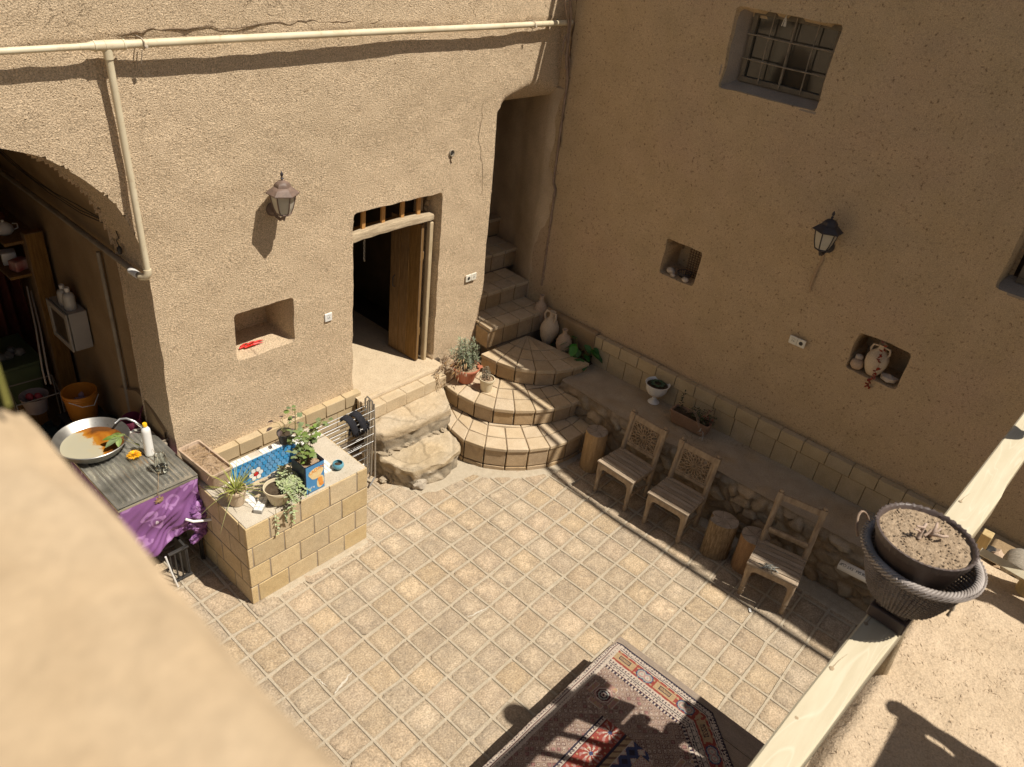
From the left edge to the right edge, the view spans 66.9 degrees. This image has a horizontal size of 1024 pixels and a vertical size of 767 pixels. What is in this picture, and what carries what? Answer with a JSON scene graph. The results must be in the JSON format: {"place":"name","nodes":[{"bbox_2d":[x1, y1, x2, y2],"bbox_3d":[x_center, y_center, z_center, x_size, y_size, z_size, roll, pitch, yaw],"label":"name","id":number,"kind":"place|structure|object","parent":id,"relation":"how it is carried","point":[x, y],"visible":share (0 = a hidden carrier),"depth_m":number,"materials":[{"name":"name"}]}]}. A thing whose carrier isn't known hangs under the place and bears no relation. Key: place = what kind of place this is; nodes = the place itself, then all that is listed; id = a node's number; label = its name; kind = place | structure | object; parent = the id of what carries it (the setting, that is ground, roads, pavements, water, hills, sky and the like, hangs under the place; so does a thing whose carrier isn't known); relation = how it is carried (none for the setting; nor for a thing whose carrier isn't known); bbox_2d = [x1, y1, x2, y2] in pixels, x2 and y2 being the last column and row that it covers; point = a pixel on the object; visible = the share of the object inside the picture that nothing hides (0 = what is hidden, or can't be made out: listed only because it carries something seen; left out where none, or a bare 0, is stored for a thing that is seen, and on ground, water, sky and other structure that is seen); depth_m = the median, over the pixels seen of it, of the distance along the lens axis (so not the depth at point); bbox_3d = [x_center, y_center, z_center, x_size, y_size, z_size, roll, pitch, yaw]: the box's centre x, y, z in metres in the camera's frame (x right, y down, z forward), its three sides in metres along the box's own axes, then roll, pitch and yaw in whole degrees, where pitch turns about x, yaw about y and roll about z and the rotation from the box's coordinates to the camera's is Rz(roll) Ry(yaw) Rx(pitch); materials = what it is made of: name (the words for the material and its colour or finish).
{"place":"outdoors","nodes":[
{"label":"outdoors","id":0,"kind":"place"},
{"bbox_2d":[0,211,6,221],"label":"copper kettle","id":1,"kind":"object","parent":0,"point":[3,216],"visible":0.67,"depth_m":7.12,"materials":[{"name":"metal"}]},
{"bbox_2d":[120,405,142,429],"bbox_3d":[-3.314,0.346,6.809,0.171,0.340,0.219,31,39,32],"label":"maroon jug","id":2,"kind":"object","parent":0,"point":[135,416],"visible":0.41,"depth_m":6.80,"materials":[{"name":"plastic"}]},
{"bbox_2d":[268,467,290,479],"bbox_3d":[-2.002,0.825,6.698,0.223,0.135,0.305,31,39,32],"label":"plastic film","id":3,"kind":"object","parent":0,"point":[272,476],"visible":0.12,"depth_m":6.66,"materials":[{"name":"plastic"}]},
{"bbox_2d":[157,404,855,766],"bbox_3d":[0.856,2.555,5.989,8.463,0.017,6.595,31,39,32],"label":"tile joints","id":4,"kind":"object","parent":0,"point":[451,680],"visible":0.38,"depth_m":6.67,"materials":[{"name":"concrete"}]},
{"bbox_2d":[0,410,341,766],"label":"roof parapet","id":5,"kind":"structure","parent":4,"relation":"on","point":[114,651],"depth_m":0.34,"materials":[{"name":"paint"}]},
{"bbox_2d":[0,371,11,407],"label":"dry stalk","id":6,"kind":"object","parent":5,"relation":"on","point":[5,395],"visible":1,"depth_m":0.46,"materials":[{"name":"plant"}]},
{"bbox_2d":[265,532,374,598],"bbox_3d":[-1.746,1.625,6.909,0.188,0.018,1.269,31,39,32],"label":"cement fillet","id":7,"kind":"object","parent":4,"relation":"on","point":[301,579],"visible":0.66,"depth_m":6.88,"materials":[{"name":"concrete"}]},
{"bbox_2d":[390,452,581,493],"bbox_3d":[-0.251,0.812,8.475,2.508,0.018,0.882,-7,35,-21],"label":"cement fillet","id":8,"kind":"object","parent":4,"relation":"on","point":[462,470],"visible":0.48,"depth_m":8.25,"materials":[{"name":"concrete"}]},
{"bbox_2d":[152,450,857,766],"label":"courtyard tiles","id":9,"kind":"object","parent":4,"relation":"on","point":[397,740],"visible":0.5,"depth_m":6.65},
{"bbox_2d":[71,427,211,559],"bbox_3d":[-3.119,1.093,6.583,1.070,0.977,0.735,31,39,32],"label":"covered table","id":10,"kind":"object","parent":9,"relation":"on","point":[124,488],"visible":0.63,"depth_m":6.28,"materials":[{"name":"purple fabric"}]},
{"bbox_2d":[51,417,129,463],"bbox_3d":[-3.480,0.487,6.428,0.582,0.104,0.582,31,39,32],"label":"aluminium pan","id":11,"kind":"object","parent":10,"relation":"on","point":[82,441],"visible":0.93,"depth_m":6.45,"materials":[{"name":"metal"}]},
{"bbox_2d":[103,433,141,458],"bbox_3d":[-3.219,0.511,6.416,0.334,0.130,0.195,9,33,2],"label":"marigold","id":12,"kind":"object","parent":10,"relation":"on","point":[114,438],"visible":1,"depth_m":6.39,"materials":[{"name":"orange plant"}]},
{"bbox_2d":[114,417,141,427],"bbox_3d":[-3.273,0.357,6.644,0.234,0.144,0.054,-3,34,-16],"label":"steel hose","id":13,"kind":"object","parent":10,"relation":"on","point":[128,419],"visible":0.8,"depth_m":6.61,"materials":[{"name":"metal"}]},
{"bbox_2d":[141,422,153,456],"bbox_3d":[-3.008,0.457,6.395,0.074,0.322,0.074,31,39,32],"label":"detergent bottle","id":14,"kind":"object","parent":10,"relation":"on","point":[147,439],"visible":0.96,"depth_m":6.37,"materials":[{"name":"white plastic"}]},
{"bbox_2d":[152,449,163,503],"bbox_3d":[-2.867,0.749,6.286,0.074,0.187,0.508,-6,35,-20],"label":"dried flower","id":15,"kind":"object","parent":10,"relation":"hanging from","point":[160,499],"visible":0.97,"depth_m":6.14,"materials":[{"name":"plant"}]},
{"bbox_2d":[153,451,168,473],"bbox_3d":[-2.843,0.643,6.280,0.099,0.170,0.099,31,39,32],"label":"glass jar","id":16,"kind":"object","parent":10,"relation":"on","point":[160,463],"visible":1,"depth_m":6.26,"materials":[{"name":"clear"}]},
{"bbox_2d":[165,537,192,586],"bbox_3d":[-2.805,1.491,6.572,0.157,0.362,0.315,1,33,-10],"label":"folded frame","id":17,"kind":"object","parent":9,"relation":"on","point":[180,551],"visible":0.98,"depth_m":6.56,"materials":[{"name":"black metal"}]},
{"bbox_2d":[186,426,366,603],"bbox_3d":[-2.079,1.041,6.969,1.101,0.883,1.307,31,39,32],"label":"tiled basin","id":18,"kind":"object","parent":9,"relation":"on","point":[254,558],"visible":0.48,"depth_m":6.59,"materials":[{"name":"brick"}]},
{"bbox_2d":[178,440,232,488],"bbox_3d":[-2.541,0.668,6.456,0.515,0.193,0.267,31,39,32],"label":"clay trough","id":19,"kind":"object","parent":18,"relation":"on","point":[203,461],"visible":0.97,"depth_m":6.40,"materials":[{"name":"ceramic"}]},
{"bbox_2d":[196,461,260,533],"bbox_3d":[-2.196,0.826,6.155,0.465,0.343,0.769,31,39,32],"label":"flowerpot","id":20,"kind":"object","parent":18,"relation":"on","point":[235,492],"visible":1,"depth_m":6.17,"materials":[{"name":"ceramic"}]},
{"bbox_2d":[253,497,268,513],"bbox_3d":[-2.018,0.978,6.235,0.070,0.036,0.160,8,32,0],"label":"tile stack","id":21,"kind":"object","parent":18,"relation":"on","point":[260,505],"visible":0.95,"depth_m":6.21,"materials":[{"name":"tile"}]},
{"bbox_2d":[266,415,298,444],"bbox_3d":[-2.025,0.442,6.907,0.303,0.202,0.325,31,39,32],"label":"flowerpot","id":22,"kind":"object","parent":18,"relation":"on","point":[283,433],"visible":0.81,"depth_m":6.89,"materials":[{"name":"black metal"}]},
{"bbox_2d":[263,463,310,534],"bbox_3d":[-1.837,0.930,6.387,0.349,0.385,0.540,8,33,2],"label":"flowerpot","id":23,"kind":"object","parent":18,"relation":"on","point":[282,488],"visible":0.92,"depth_m":6.25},
{"bbox_2d":[284,405,332,494],"bbox_3d":[-1.658,0.502,6.345,0.296,0.791,0.455,31,39,32],"label":"oil tin","id":24,"kind":"object","parent":18,"relation":"on","point":[307,464],"visible":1,"depth_m":6.33,"materials":[{"name":"blue metal"}]},
{"bbox_2d":[332,460,343,469],"bbox_3d":[-1.510,0.709,6.731,0.104,0.062,0.104,31,39,32],"label":"glazed bowl","id":25,"kind":"object","parent":18,"relation":"on","point":[337,464],"visible":1,"depth_m":6.71,"materials":[{"name":"ceramic"}]},
{"bbox_2d":[299,396,375,485],"bbox_3d":[-1.643,0.686,7.405,0.182,0.996,0.813,31,39,32],"label":"drying rack","id":26,"kind":"object","parent":9,"relation":"on","point":[370,409],"visible":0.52,"depth_m":7.56,"materials":[{"name":"metal"}]},
{"bbox_2d":[339,410,369,437],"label":"work gloves","id":27,"kind":"object","parent":26,"relation":"hanging from","point":[364,424],"visible":1,"depth_m":7.30,"materials":[{"name":"black fabric"}]},
{"bbox_2d":[334,672,351,693],"bbox_3d":[-1.288,2.289,5.952,0.028,0.001,0.241,20,34,18],"label":"lime streak","id":28,"kind":"object","parent":9,"relation":"on","point":[342,683],"visible":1,"depth_m":5.94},
{"bbox_2d":[360,387,460,489],"bbox_3d":[-0.937,0.597,8.225,0.848,0.544,1.246,31,39,32],"label":"stone doorstep","id":29,"kind":"object","parent":9,"relation":"on","point":[418,446],"visible":0.97,"depth_m":8.03,"materials":[{"name":"stone"}]},
{"bbox_2d":[271,473,836,748],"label":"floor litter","id":30,"kind":"object","parent":9,"relation":"on","point":[497,584],"visible":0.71,"depth_m":6.96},
{"bbox_2d":[579,424,607,473],"bbox_3d":[0.885,0.706,8.407,0.239,0.496,0.236,31,39,32],"label":"log stool","id":31,"kind":"object","parent":9,"relation":"on","point":[594,444],"visible":0.91,"depth_m":8.31,"materials":[{"name":"wood"}]},
{"bbox_2d":[593,408,669,510],"bbox_3d":[1.216,0.783,7.990,0.460,0.874,0.494,32,40,33],"label":"wooden chair","id":32,"kind":"object","parent":9,"relation":"on","point":[628,469],"visible":1,"depth_m":7.98,"materials":[{"name":"brown wood"}]},
{"bbox_2d":[506,636,764,766],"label":"wooden daybed","id":33,"kind":"object","parent":9,"relation":"on","point":[743,747],"visible":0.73,"depth_m":5.51,"materials":[{"name":"brown wood"}]},
{"bbox_2d":[482,642,733,766],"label":"patterned carpet","id":34,"kind":"object","parent":33,"relation":"on","point":[617,704],"visible":0.97,"depth_m":5.43,"materials":[{"name":"fabric"}]},
{"bbox_2d":[642,436,722,543],"bbox_3d":[1.667,1.050,7.665,0.460,0.874,0.494,29,38,30],"label":"wooden chair","id":35,"kind":"object","parent":9,"relation":"on","point":[679,499],"visible":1,"depth_m":7.66,"materials":[{"name":"brown wood"}]},
{"bbox_2d":[559,364,875,611],"bbox_3d":[2.636,1.271,7.795,5.270,0.646,0.775,31,39,32],"label":"masonry bench","id":36,"kind":"object","parent":9,"relation":"on","point":[748,487],"visible":0.41,"depth_m":7.72,"materials":[{"name":"stone"}]},
{"bbox_2d":[646,376,669,404],"bbox_3d":[1.591,0.100,8.591,0.276,0.254,0.276,31,39,32],"label":"goblet planter","id":37,"kind":"object","parent":36,"relation":"on","point":[655,387],"visible":1,"depth_m":8.52,"materials":[{"name":"white plastic"}]},
{"bbox_2d":[670,390,716,438],"bbox_3d":[1.929,0.328,8.212,0.498,0.338,0.289,31,39,32],"label":"clay trough","id":38,"kind":"object","parent":36,"relation":"on","point":[695,422],"visible":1,"depth_m":8.21,"materials":[{"name":"ceramic"}]},
{"bbox_2d":[837,559,865,582],"bbox_3d":[3.146,1.722,6.879,0.502,0.137,0.094,31,39,32],"label":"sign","id":39,"kind":"object","parent":36,"relation":"on","point":[851,569],"visible":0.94,"depth_m":6.92,"materials":[{"name":"paper"}]},
{"bbox_2d":[699,510,738,560],"bbox_3d":[2.009,1.471,7.506,0.273,0.426,0.259,18,34,17],"label":"log stool","id":40,"kind":"object","parent":9,"relation":"on","point":[720,534],"visible":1,"depth_m":7.41,"materials":[{"name":"brown wood"}]},
{"bbox_2d":[634,479,866,624],"bbox_3d":[2.574,1.746,7.580,4.704,0.025,0.339,31,39,32],"label":"cement fillet","id":41,"kind":"object","parent":9,"relation":"on","point":[841,605],"visible":0.21,"depth_m":7.25,"materials":[{"name":"concrete"}]},
{"bbox_2d":[731,526,770,576],"bbox_3d":[2.268,1.592,7.388,0.280,0.406,0.277,31,39,32],"label":"log stool","id":42,"kind":"object","parent":9,"relation":"on","point":[748,540],"visible":0.69,"depth_m":7.31,"materials":[{"name":"wood"}]},
{"bbox_2d":[737,489,828,614],"bbox_3d":[2.449,1.520,7.035,0.460,0.934,0.549,23,36,23],"label":"wooden chair","id":43,"kind":"object","parent":9,"relation":"on","point":[791,566],"visible":1,"depth_m":7.01,"materials":[{"name":"brown wood"}]},
{"bbox_2d":[759,563,779,572],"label":"metal clips","id":44,"kind":"object","parent":43,"relation":"on","point":[766,565],"visible":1,"depth_m":6.91,"materials":[{"name":"metal"}]},
{"bbox_2d":[807,560,1023,766],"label":"gallery terrace","id":45,"kind":"structure","parent":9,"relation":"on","point":[946,691],"depth_m":3.16,"materials":[{"name":"paint"}]},
{"bbox_2d":[748,412,1023,766],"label":"balcony rail","id":46,"kind":"object","parent":45,"relation":"on","point":[868,649],"visible":0.6,"depth_m":2.37,"materials":[{"name":"wood"}]},
{"bbox_2d":[855,502,987,635],"bbox_3d":[1.266,0.588,2.441,0.368,0.382,0.368,9,33,3],"label":"wicker planter","id":47,"kind":"object","parent":46,"relation":"on","point":[919,560],"visible":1,"depth_m":2.35,"materials":[{"name":"grey wicker"}]},
{"bbox_2d":[982,539,1014,565],"bbox_3d":[2.985,1.222,3.982,1.100,0.060,0.520,31,39,32],"label":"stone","id":48,"kind":"object","parent":45,"relation":"attached to","point":[1004,547],"visible":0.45,"depth_m":4.35,"materials":[{"name":"stone"}]},
{"bbox_2d":[986,545,996,551],"bbox_3d":[2.622,0.917,4.237,0.094,0.062,0.084,31,39,32],"label":"rubble lump","id":49,"kind":"object","parent":48,"relation":"on","point":[990,548],"visible":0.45,"depth_m":4.22,"materials":[{"name":"grey stone"}]},
{"bbox_2d":[992,549,1003,557],"bbox_3d":[2.632,0.938,4.207,0.082,0.068,0.096,31,39,32],"label":"rubble lump","id":50,"kind":"object","parent":48,"relation":"on","point":[998,552],"visible":0.43,"depth_m":4.19,"materials":[{"name":"stone"}]},
{"bbox_2d":[976,529,1023,596],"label":"end rail","id":51,"kind":"object","parent":45,"relation":"on","point":[984,539],"visible":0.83,"depth_m":3.72,"materials":[{"name":"wood"}]},
{"bbox_2d":[1000,548,1023,579],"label":"broken pot","id":52,"kind":"object","parent":45,"relation":"on","point":[1015,556],"visible":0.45,"depth_m":3.91,"materials":[{"name":"grey ceramic"}]},
{"bbox_2d":[444,212,591,470],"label":"corner staircase","id":53,"kind":"structure","parent":4,"relation":"on","point":[520,416],"depth_m":8.72,"materials":[{"name":"tile"}]},
{"bbox_2d":[443,336,482,383],"bbox_3d":[-0.562,-0.250,8.609,0.414,0.543,0.462,31,39,32],"label":"ribbed planter","id":54,"kind":"object","parent":53,"relation":"on","point":[464,368],"visible":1,"depth_m":8.62,"materials":[{"name":"ceramic"}]},
{"bbox_2d":[479,366,494,391],"bbox_3d":[-0.273,-0.067,8.586,0.176,0.324,0.176,31,39,32],"label":"flowerpot","id":55,"kind":"object","parent":53,"relation":"on","point":[487,381],"visible":1,"depth_m":8.58,"materials":[{"name":"ceramic"}]},
{"bbox_2d":[533,294,546,322],"bbox_3d":[0.339,-0.875,9.489,0.180,0.460,0.179,31,39,32],"label":"clay jug","id":56,"kind":"object","parent":53,"relation":"on","point":[540,305],"visible":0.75,"depth_m":9.39,"materials":[{"name":"ceramic"}]},
{"bbox_2d":[540,309,558,344],"bbox_3d":[0.451,-0.657,9.364,0.231,0.479,0.232,31,39,32],"label":"clay jug","id":57,"kind":"object","parent":53,"relation":"on","point":[549,328],"visible":0.9,"depth_m":9.28,"materials":[{"name":"ceramic"}]},
{"bbox_2d":[556,328,571,352],"bbox_3d":[0.617,-0.480,9.209,0.189,0.383,0.190,31,39,32],"label":"clay jug","id":58,"kind":"object","parent":53,"relation":"on","point":[564,337],"visible":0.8,"depth_m":9.13,"materials":[{"name":"ceramic"}]},
{"bbox_2d":[559,336,602,370],"bbox_3d":[0.811,-0.359,9.162,0.484,0.328,0.499,-14,38,-29],"label":"leafy plant","id":59,"kind":"object","parent":53,"relation":"on","point":[574,352],"visible":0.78,"depth_m":9.04,"materials":[{"name":"green plant"}]},
{"bbox_2d":[527,0,1023,559],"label":"wall","id":60,"kind":"structure","parent":4,"relation":"on","point":[743,146],"depth_m":7.06,"materials":[{"name":"paint"}]},
{"bbox_2d":[540,0,574,285],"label":"dry vine","id":61,"kind":"object","parent":60,"relation":"attached to","point":[566,52],"visible":1,"depth_m":8.30,"materials":[{"name":"plant"}]},
{"bbox_2d":[667,267,674,273],"bbox_3d":[1.683,-1.195,8.208,0.104,0.074,0.083,31,39,32],"label":"pebble","id":62,"kind":"object","parent":60,"relation":"on","point":[670,270],"visible":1,"depth_m":8.18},
{"bbox_2d":[677,269,692,278],"bbox_3d":[1.810,-1.138,8.145,0.162,0.068,0.162,31,39,32],"label":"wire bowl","id":63,"kind":"object","parent":60,"relation":"on","point":[680,274],"visible":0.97,"depth_m":8.14,"materials":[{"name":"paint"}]},
{"bbox_2d":[681,277,688,282],"bbox_3d":[1.808,-1.082,8.093,0.080,0.056,0.066,31,39,32],"label":"pebble","id":64,"kind":"object","parent":60,"relation":"on","point":[685,279],"visible":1,"depth_m":8.07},
{"bbox_2d":[685,248,701,277],"bbox_3d":[1.919,-1.250,8.081,0.232,0.341,0.032,31,39,32],"label":"woven panel","id":65,"kind":"object","parent":60,"relation":"on","point":[697,259],"visible":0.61,"depth_m":8.09,"materials":[{"name":"wicker"}]},
{"bbox_2d":[781,15,786,26],"bbox_3d":[2.325,-3.135,6.554,0.038,0.216,0.027,31,39,32],"label":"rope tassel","id":66,"kind":"object","parent":60,"relation":"hanging from","point":[784,22],"visible":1,"depth_m":6.59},
{"bbox_2d":[738,12,842,100],"bbox_3d":[2.431,-2.866,6.755,0.820,0.600,0.097,31,39,32],"label":"window","id":67,"kind":"structure","parent":60,"relation":"in","point":[805,32],"depth_m":6.75,"materials":[{"name":"paint"}]},
{"bbox_2d":[788,335,805,348],"bbox_3d":[2.729,-0.399,7.423,0.162,0.082,0.016,31,39,32],"label":"wall socket","id":68,"kind":"object","parent":60,"relation":"attached to","point":[797,341],"depth_m":7.42,"materials":[{"name":"plastic"}]},
{"bbox_2d":[813,211,842,255],"bbox_3d":[2.745,-1.300,6.750,0.227,0.427,0.308,31,39,32],"label":"wall lantern","id":69,"kind":"object","parent":60,"relation":"attached to","point":[828,232],"depth_m":6.68,"materials":[{"name":"paint"}]},
{"bbox_2d":[850,354,863,369],"bbox_3d":[3.194,-0.209,7.160,0.125,0.139,0.123,31,39,32],"label":"clay lid jar","id":70,"kind":"object","parent":60,"relation":"on","point":[856,362],"visible":1,"depth_m":7.13,"materials":[{"name":"ceramic"}]},
{"bbox_2d":[864,338,888,388],"bbox_3d":[3.280,-0.170,6.961,0.093,0.544,0.053,31,39,32],"label":"chili string","id":71,"kind":"object","parent":60,"relation":"hanging from","point":[875,373],"visible":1,"depth_m":6.97,"materials":[{"name":"food"}]},
{"bbox_2d":[864,342,891,375],"bbox_3d":[3.322,-0.221,7.049,0.198,0.310,0.201,31,39,32],"label":"clay jar","id":72,"kind":"object","parent":60,"relation":"on","point":[871,362],"visible":0.9,"depth_m":6.99,"materials":[{"name":"ceramic"}]},
{"bbox_2d":[880,372,898,383],"bbox_3d":[3.406,-0.044,7.016,0.163,0.090,0.100,31,39,32],"label":"angular stone","id":73,"kind":"object","parent":60,"relation":"on","point":[887,378],"visible":1,"depth_m":6.98,"materials":[{"name":"stone"}]},
{"bbox_2d":[891,346,902,355],"bbox_3d":[3.488,-0.293,7.032,0.090,0.065,0.006,31,39,32],"label":"hanging comb","id":74,"kind":"object","parent":60,"relation":"hanging from","point":[894,347],"visible":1,"depth_m":7.03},
{"bbox_2d":[1013,255,1023,276],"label":"window","id":75,"kind":"structure","parent":60,"relation":"in","point":[1021,263],"depth_m":6.32,"materials":[{"name":"wood"}]},
{"bbox_2d":[1016,265,1023,284],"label":"window","id":76,"kind":"structure","parent":60,"relation":"in","point":[1020,279],"depth_m":6.11,"materials":[{"name":"paint"}]},
{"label":"ground","id":77,"kind":"structure","parent":0,"visible":0},
{"bbox_2d":[0,0,568,541],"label":"courtyard house","id":78,"kind":"structure","parent":77,"relation":"on","point":[356,138],"depth_m":6.64,"materials":[{"name":"paint"}]},
{"bbox_2d":[0,205,31,280],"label":"wall shelf","id":79,"kind":"object","parent":78,"relation":"attached to","point":[14,240],"depth_m":7.11,"materials":[{"name":"brown wood"}]},
{"bbox_2d":[0,219,17,235],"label":"teapot","id":80,"kind":"object","parent":79,"relation":"on","point":[6,228],"visible":1,"depth_m":6.94,"materials":[{"name":"white ceramic"}]},
{"bbox_2d":[0,248,27,271],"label":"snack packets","id":81,"kind":"object","parent":79,"relation":"on","point":[12,260],"visible":0.91,"depth_m":7.11,"materials":[{"name":"red plastic"}]},
{"bbox_2d":[0,271,47,375],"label":"hanging curtain","id":82,"kind":"object","parent":78,"relation":"hanging from","point":[15,317],"visible":0.42,"depth_m":7.82,"materials":[{"name":"red fabric"}]},
{"bbox_2d":[0,333,48,425],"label":"green tub","id":83,"kind":"object","parent":78,"relation":"in","point":[19,359],"visible":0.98,"depth_m":7.46,"materials":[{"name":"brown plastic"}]},
{"bbox_2d":[26,286,46,383],"bbox_3d":[-4.461,-0.459,7.283,0.026,0.713,0.648,-11,37,-27],"label":"leaning pole","id":84,"kind":"object","parent":78,"relation":"attached to","point":[32,312],"visible":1,"depth_m":7.23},
{"bbox_2d":[8,374,65,414],"bbox_3d":[-4.529,0.384,7.497,0.380,0.807,0.369,-18,41,-34],"label":"stool","id":85,"kind":"object","parent":78,"relation":"on","point":[34,401],"visible":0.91,"depth_m":7.27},
{"bbox_2d":[30,291,51,383],"bbox_3d":[-4.444,-0.441,7.323,0.026,0.675,0.642,-13,38,-28],"label":"leaning pole","id":86,"kind":"object","parent":78,"relation":"attached to","point":[44,353],"visible":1,"depth_m":7.27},
{"bbox_2d":[20,228,76,410],"bbox_3d":[-4.438,-0.451,7.555,0.100,2.200,0.160,31,39,32],"label":"wooden post","id":87,"kind":"object","parent":78,"relation":"on","point":[37,259],"visible":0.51,"depth_m":7.26,"materials":[{"name":"brown wood"}]},
{"bbox_2d":[0,150,122,254],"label":"hanging cables","id":88,"kind":"object","parent":78,"relation":"hanging from","point":[119,250],"visible":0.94,"depth_m":6.36,"materials":[{"name":"black rubber"}]},
{"bbox_2d":[46,296,93,351],"bbox_3d":[-4.077,-0.562,7.150,0.420,0.380,0.182,31,39,32],"label":"wall cabinet","id":89,"kind":"object","parent":78,"relation":"attached to","point":[71,331],"depth_m":7.05,"materials":[{"name":"grey metal"}]},
{"bbox_2d":[56,284,63,305],"bbox_3d":[-4.052,-0.806,7.003,0.098,0.190,0.100,31,39,32],"label":"soap bottle","id":90,"kind":"object","parent":89,"relation":"on","point":[60,291],"visible":0.62,"depth_m":6.96,"materials":[{"name":"white plastic"}]},
{"bbox_2d":[46,298,74,351],"bbox_3d":[-4.132,-0.534,7.096,0.420,0.380,0.016,31,39,32],"label":"door","id":91,"kind":"structure","parent":89,"relation":"in","point":[59,320],"depth_m":7.09,"materials":[{"name":"white mirror"}]},
{"bbox_2d":[62,287,76,310],"bbox_3d":[-3.963,-0.763,6.934,0.098,0.210,0.100,31,39,32],"label":"soap bottle","id":92,"kind":"object","parent":89,"relation":"on","point":[69,300],"visible":1,"depth_m":6.91,"materials":[{"name":"white plastic"}]},
{"bbox_2d":[58,405,110,425],"bbox_3d":[-4.083,0.564,7.515,0.340,0.612,0.340,31,39,32],"label":"stand","id":93,"kind":"object","parent":78,"relation":"on","point":[64,417],"visible":0.14,"depth_m":7.35,"materials":[{"name":"black metal"}]},
{"bbox_2d":[60,382,98,421],"bbox_3d":[-4.026,0.191,7.266,0.325,0.287,0.302,31,39,32],"label":"orange bucket","id":94,"kind":"object","parent":93,"relation":"on","point":[79,399],"visible":0.96,"depth_m":7.23,"materials":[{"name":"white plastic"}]},
{"bbox_2d":[96,251,130,411],"bbox_3d":[-3.453,-0.043,6.886,0.074,2.411,0.039,31,39,32],"label":"conduit","id":95,"kind":"object","parent":78,"relation":"attached to","point":[109,308],"visible":0.71,"depth_m":6.58,"materials":[{"name":"metal"}]},
{"bbox_2d":[239,340,262,348],"bbox_3d":[-2.346,-0.357,6.976,0.073,0.022,0.246,31,39,32],"label":"chili string","id":96,"kind":"object","parent":78,"relation":"on","point":[248,345],"visible":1,"depth_m":6.96,"materials":[{"name":"food"}]},
{"bbox_2d":[265,171,299,220],"bbox_3d":[-1.837,-1.487,6.174,0.308,0.427,0.227,31,39,32],"label":"wall lantern","id":97,"kind":"object","parent":78,"relation":"attached to","point":[282,193],"depth_m":6.11,"materials":[{"name":"brown paint"}]},
{"bbox_2d":[0,19,572,279],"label":"wall pipe","id":98,"kind":"object","parent":78,"relation":"attached to","point":[107,48],"depth_m":5.49,"materials":[{"name":"white plastic"}]},
{"bbox_2d":[324,312,331,321],"bbox_3d":[-1.725,-0.622,7.286,0.016,0.082,0.080,31,39,32],"label":"wall socket","id":99,"kind":"object","parent":78,"relation":"attached to","point":[327,317],"depth_m":7.28,"materials":[{"name":"white plastic"}]},
{"bbox_2d":[353,199,439,361],"bbox_3d":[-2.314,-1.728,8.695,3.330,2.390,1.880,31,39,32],"label":"doorway","id":100,"kind":"structure","parent":78,"relation":"in","point":[371,275],"depth_m":9.52,"materials":[{"name":"paint"}]},
{"bbox_2d":[388,212,423,359],"bbox_3d":[-1.153,-1.017,8.351,0.436,1.600,0.098,28,38,29],"label":"door leaf","id":101,"kind":"structure","parent":78,"relation":"in","point":[407,253],"depth_m":8.32,"materials":[{"name":"brown wood"}]},
{"bbox_2d":[434,356,453,388],"bbox_3d":[-0.761,-0.129,8.541,0.118,0.331,0.291,18,34,16],"label":"drooping branch","id":102,"kind":"object","parent":78,"relation":"attached to","point":[439,382],"visible":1,"depth_m":8.47,"materials":[{"name":"plant"}]},
{"bbox_2d":[449,149,454,162],"bbox_3d":[-0.598,-2.219,7.574,0.040,0.135,0.066,31,39,32],"label":"conduit stub","id":103,"kind":"object","parent":78,"relation":"attached to","point":[451,152],"visible":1,"depth_m":7.55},
{"bbox_2d":[465,272,476,281],"bbox_3d":[-0.455,-1.176,8.600,0.016,0.082,0.162,31,39,32],"label":"wall socket","id":104,"kind":"object","parent":78,"relation":"attached to","point":[470,277],"depth_m":8.59,"materials":[{"name":"plastic"}]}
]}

